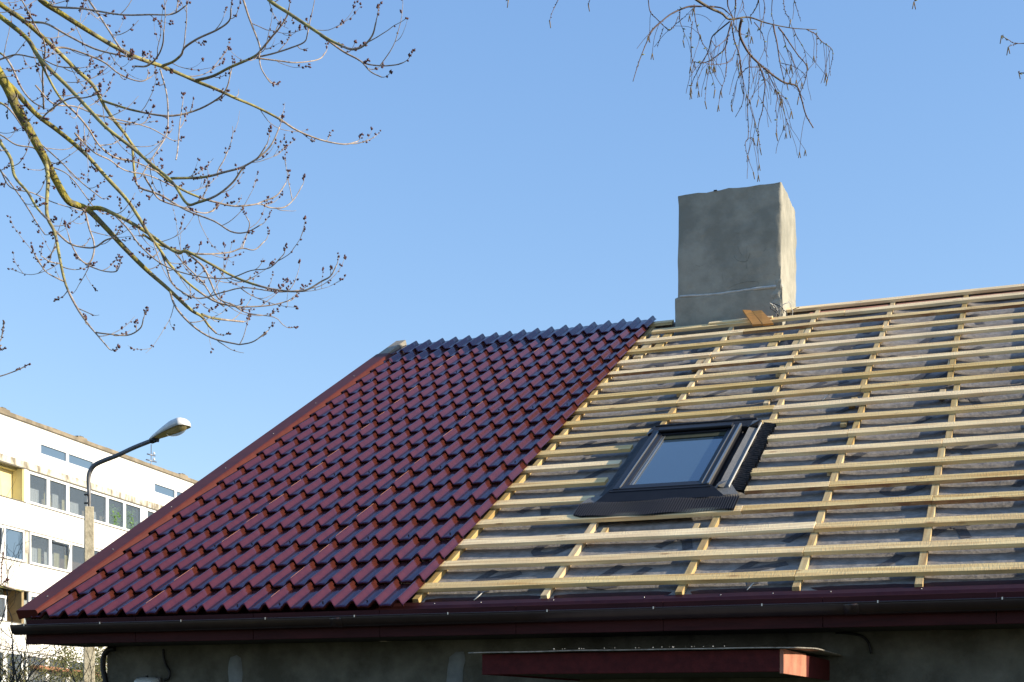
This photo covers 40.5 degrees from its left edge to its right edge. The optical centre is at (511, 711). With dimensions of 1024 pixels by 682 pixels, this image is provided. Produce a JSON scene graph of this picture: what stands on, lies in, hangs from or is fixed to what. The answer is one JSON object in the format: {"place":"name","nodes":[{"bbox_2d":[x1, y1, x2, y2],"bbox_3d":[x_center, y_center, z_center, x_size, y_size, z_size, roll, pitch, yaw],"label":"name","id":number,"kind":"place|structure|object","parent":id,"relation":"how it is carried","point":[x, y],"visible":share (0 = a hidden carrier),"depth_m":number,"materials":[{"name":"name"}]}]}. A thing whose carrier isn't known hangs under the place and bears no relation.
{"place":"outdoors","nodes":[
{"label":"outdoors","id":0,"kind":"place"},
{"bbox_2d":[0,0,1023,480],"label":"sky","id":1,"kind":"structure","parent":0,"point":[517,175],"materials":[{"name":"blue"}]},
{"label":"ground","id":2,"kind":"structure","parent":0,"visible":0},
{"bbox_2d":[0,480,97,681],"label":"shrub","id":3,"kind":"object","parent":2,"relation":"on","point":[7,603],"visible":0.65,"depth_m":16.89,"materials":[{"name":"brown plant"}]},
{"bbox_2d":[0,554,106,681],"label":"shrub","id":4,"kind":"object","parent":2,"relation":"on","point":[23,671],"visible":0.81,"depth_m":15.42,"materials":[{"name":"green plant"}]},
{"bbox_2d":[0,645,106,681],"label":"bush","id":5,"kind":"object","parent":2,"relation":"on","point":[76,665],"visible":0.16,"depth_m":30.31,"materials":[{"name":"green plant"}]},
{"bbox_2d":[1,635,106,681],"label":"shrub","id":6,"kind":"object","parent":2,"relation":"on","point":[91,679],"visible":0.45,"depth_m":21.13,"materials":[{"name":"plant"}]},
{"bbox_2d":[33,657,101,681],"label":"bush","id":7,"kind":"object","parent":2,"relation":"on","point":[53,674],"visible":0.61,"depth_m":28.54,"materials":[{"name":"green plant"}]},
{"bbox_2d":[0,407,197,681],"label":"apartment building","id":8,"kind":"structure","parent":2,"relation":"on","point":[44,468],"depth_m":66.06,"materials":[{"name":"white paint"}]},
{"bbox_2d":[0,649,4,680],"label":"window","id":9,"kind":"structure","parent":8,"relation":"in","point":[0,649],"depth_m":62.44,"materials":[{"name":"white plastic"}]},
{"bbox_2d":[0,524,5,556],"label":"window","id":10,"kind":"structure","parent":8,"relation":"in","point":[2,533],"depth_m":62.31,"materials":[{"name":"white plastic"}]},
{"bbox_2d":[0,595,6,620],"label":"window","id":11,"kind":"structure","parent":8,"relation":"in","point":[1,596],"depth_m":62.55,"materials":[{"name":"white plastic"}]},
{"bbox_2d":[4,525,24,561],"bbox_3d":[-22.689,-7.627,63.121,0.110,1.540,1.340,0,0,21],"label":"window","id":12,"kind":"structure","parent":8,"relation":"in","point":[11,537],"depth_m":63.21,"materials":[{"name":"blue glass"}]},
{"bbox_2d":[5,650,23,681],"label":"window","id":13,"kind":"structure","parent":8,"relation":"in","point":[15,652],"depth_m":63.10,"materials":[{"name":"white plastic"}]},
{"bbox_2d":[24,592,38,623],"bbox_3d":[-22.241,-4.731,64.823,0.480,1.583,1.600,0,0,21],"label":"window","id":14,"kind":"structure","parent":8,"relation":"in","point":[29,594],"depth_m":64.24,"materials":[{"name":"white plastic"}]},
{"bbox_2d":[24,653,47,681],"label":"window","id":15,"kind":"structure","parent":8,"relation":"in","point":[27,653],"depth_m":64.61,"materials":[{"name":"white plastic"}]},
{"bbox_2d":[28,471,47,507],"bbox_3d":[-22.289,-10.333,64.696,0.480,1.562,1.390,0,0,21],"label":"window","id":16,"kind":"structure","parent":8,"relation":"in","point":[33,494],"depth_m":64.95,"materials":[{"name":"white plastic"}]},
{"bbox_2d":[29,532,49,567],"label":"window","id":17,"kind":"structure","parent":8,"relation":"in","point":[32,551],"depth_m":65.06,"materials":[{"name":"white plastic"}]},
{"bbox_2d":[44,477,67,513],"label":"window","id":18,"kind":"structure","parent":8,"relation":"in","point":[54,497],"depth_m":66.24,"materials":[{"name":"white plastic"}]},
{"bbox_2d":[44,537,72,571],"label":"window","id":19,"kind":"structure","parent":8,"relation":"in","point":[69,546],"depth_m":66.39,"materials":[{"name":"white plastic"}]},
{"bbox_2d":[39,442,93,472],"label":"window","id":20,"kind":"structure","parent":8,"relation":"in","point":[45,450],"depth_m":66.44,"materials":[{"name":"blue glass"}]},
{"bbox_2d":[64,542,83,570],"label":"window","id":21,"kind":"structure","parent":8,"relation":"in","point":[74,544],"depth_m":67.07,"materials":[{"name":"white plastic"}]},
{"bbox_2d":[62,483,87,517],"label":"window","id":22,"kind":"structure","parent":8,"relation":"in","point":[72,507],"depth_m":67.45,"materials":[{"name":"white plastic"}]},
{"bbox_2d":[91,491,106,524],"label":"window","id":23,"kind":"structure","parent":8,"relation":"in","point":[92,492],"depth_m":69.30,"materials":[{"name":"white plastic"}]},
{"bbox_2d":[100,503,121,526],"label":"house plant","id":24,"kind":"object","parent":8,"relation":"on","point":[114,519],"visible":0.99,"depth_m":70.10,"materials":[{"name":"green plant"}]},
{"bbox_2d":[107,496,124,529],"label":"window","id":25,"kind":"structure","parent":8,"relation":"in","point":[122,502],"depth_m":70.46,"materials":[{"name":"white plastic"}]},
{"bbox_2d":[119,506,137,529],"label":"house plant","id":26,"kind":"object","parent":8,"relation":"on","point":[130,521],"visible":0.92,"depth_m":71.35,"materials":[{"name":"green plant"}]},
{"bbox_2d":[125,501,141,530],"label":"window","id":27,"kind":"structure","parent":8,"relation":"in","point":[134,505],"depth_m":71.56,"materials":[{"name":"white plastic"}]},
{"bbox_2d":[146,444,155,463],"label":"rooftop antenna","id":28,"kind":"object","parent":8,"relation":"on","point":[151,460],"visible":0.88,"depth_m":76.20,"materials":[{"name":"silver metal"}]},
{"bbox_2d":[146,508,155,517],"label":"window","id":29,"kind":"structure","parent":8,"relation":"in","point":[147,509],"depth_m":72.57,"materials":[{"name":"white plastic"}]},
{"bbox_2d":[153,481,182,498],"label":"window","id":30,"kind":"structure","parent":8,"relation":"in","point":[160,489],"depth_m":74.12,"materials":[{"name":"blue glass"}]},
{"bbox_2d":[83,417,190,681],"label":"street lamp","id":31,"kind":"object","parent":2,"relation":"on","point":[177,426],"visible":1,"depth_m":25.92,"materials":[{"name":"concrete"}]},
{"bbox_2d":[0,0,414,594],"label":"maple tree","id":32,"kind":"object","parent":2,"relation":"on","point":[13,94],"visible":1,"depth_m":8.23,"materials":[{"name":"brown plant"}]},
{"bbox_2d":[10,182,1023,681],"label":"house","id":33,"kind":"structure","parent":2,"relation":"on","point":[640,500],"depth_m":10.70,"materials":[{"name":"red tile"}]},
{"bbox_2d":[100,646,115,681],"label":"cable","id":34,"kind":"object","parent":33,"relation":"attached to","point":[106,652],"visible":1,"depth_m":11.11,"materials":[{"name":"black plastic"}]},
{"bbox_2d":[134,675,160,681],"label":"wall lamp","id":35,"kind":"object","parent":33,"relation":"attached to","point":[146,678],"visible":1,"depth_m":10.91,"materials":[{"name":"white glass"}]},
{"bbox_2d":[162,649,170,680],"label":"cable","id":36,"kind":"object","parent":33,"relation":"attached to","point":[166,666],"visible":1,"depth_m":10.90,"materials":[{"name":"black plastic"}]},
{"bbox_2d":[573,417,775,517],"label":"roof window","id":37,"kind":"structure","parent":33,"relation":"in","point":[675,461],"depth_m":10.85,"materials":[{"name":"metal"}]},
{"bbox_2d":[708,315,772,324],"bbox_3d":[2.462,-4.219,14.944,0.690,0.044,0.060,0,0,21],"label":"plank","id":38,"kind":"object","parent":33,"relation":"on","point":[730,321],"visible":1,"depth_m":14.96,"materials":[{"name":"brown wood"}]},
{"bbox_2d":[743,310,761,325],"bbox_3d":[2.556,-4.204,14.787,0.092,0.286,0.446,0,0,-8],"label":"plank","id":39,"kind":"object","parent":33,"relation":"on","point":[753,319],"visible":1,"depth_m":14.74,"materials":[{"name":"orange wood"}]},
{"bbox_2d":[752,310,772,325],"bbox_3d":[2.654,-4.181,14.722,0.102,0.258,0.430,0,0,-10],"label":"plank","id":40,"kind":"object","parent":33,"relation":"on","point":[763,318],"visible":1,"depth_m":14.68,"materials":[{"name":"orange wood"}]},
{"bbox_2d":[770,302,798,316],"bbox_3d":[2.911,-4.291,14.817,0.287,0.168,0.231,0,0,21],"label":"wire bundle","id":41,"kind":"object","parent":33,"relation":"attached to","point":[775,307],"visible":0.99,"depth_m":14.82,"materials":[{"name":"black metal"}]},
{"bbox_2d":[836,632,872,653],"bbox_3d":[2.227,-0.450,9.027,0.236,0.150,0.017,0,0,21],"label":"cable","id":42,"kind":"object","parent":33,"relation":"attached to","point":[864,638],"visible":1,"depth_m":9.01,"materials":[{"name":"black plastic"}]},
{"bbox_2d":[506,0,1023,181],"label":"birch tree","id":43,"kind":"object","parent":2,"relation":"on","point":[766,71],"visible":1,"depth_m":7.12,"materials":[{"name":"brown plant"}]}
]}

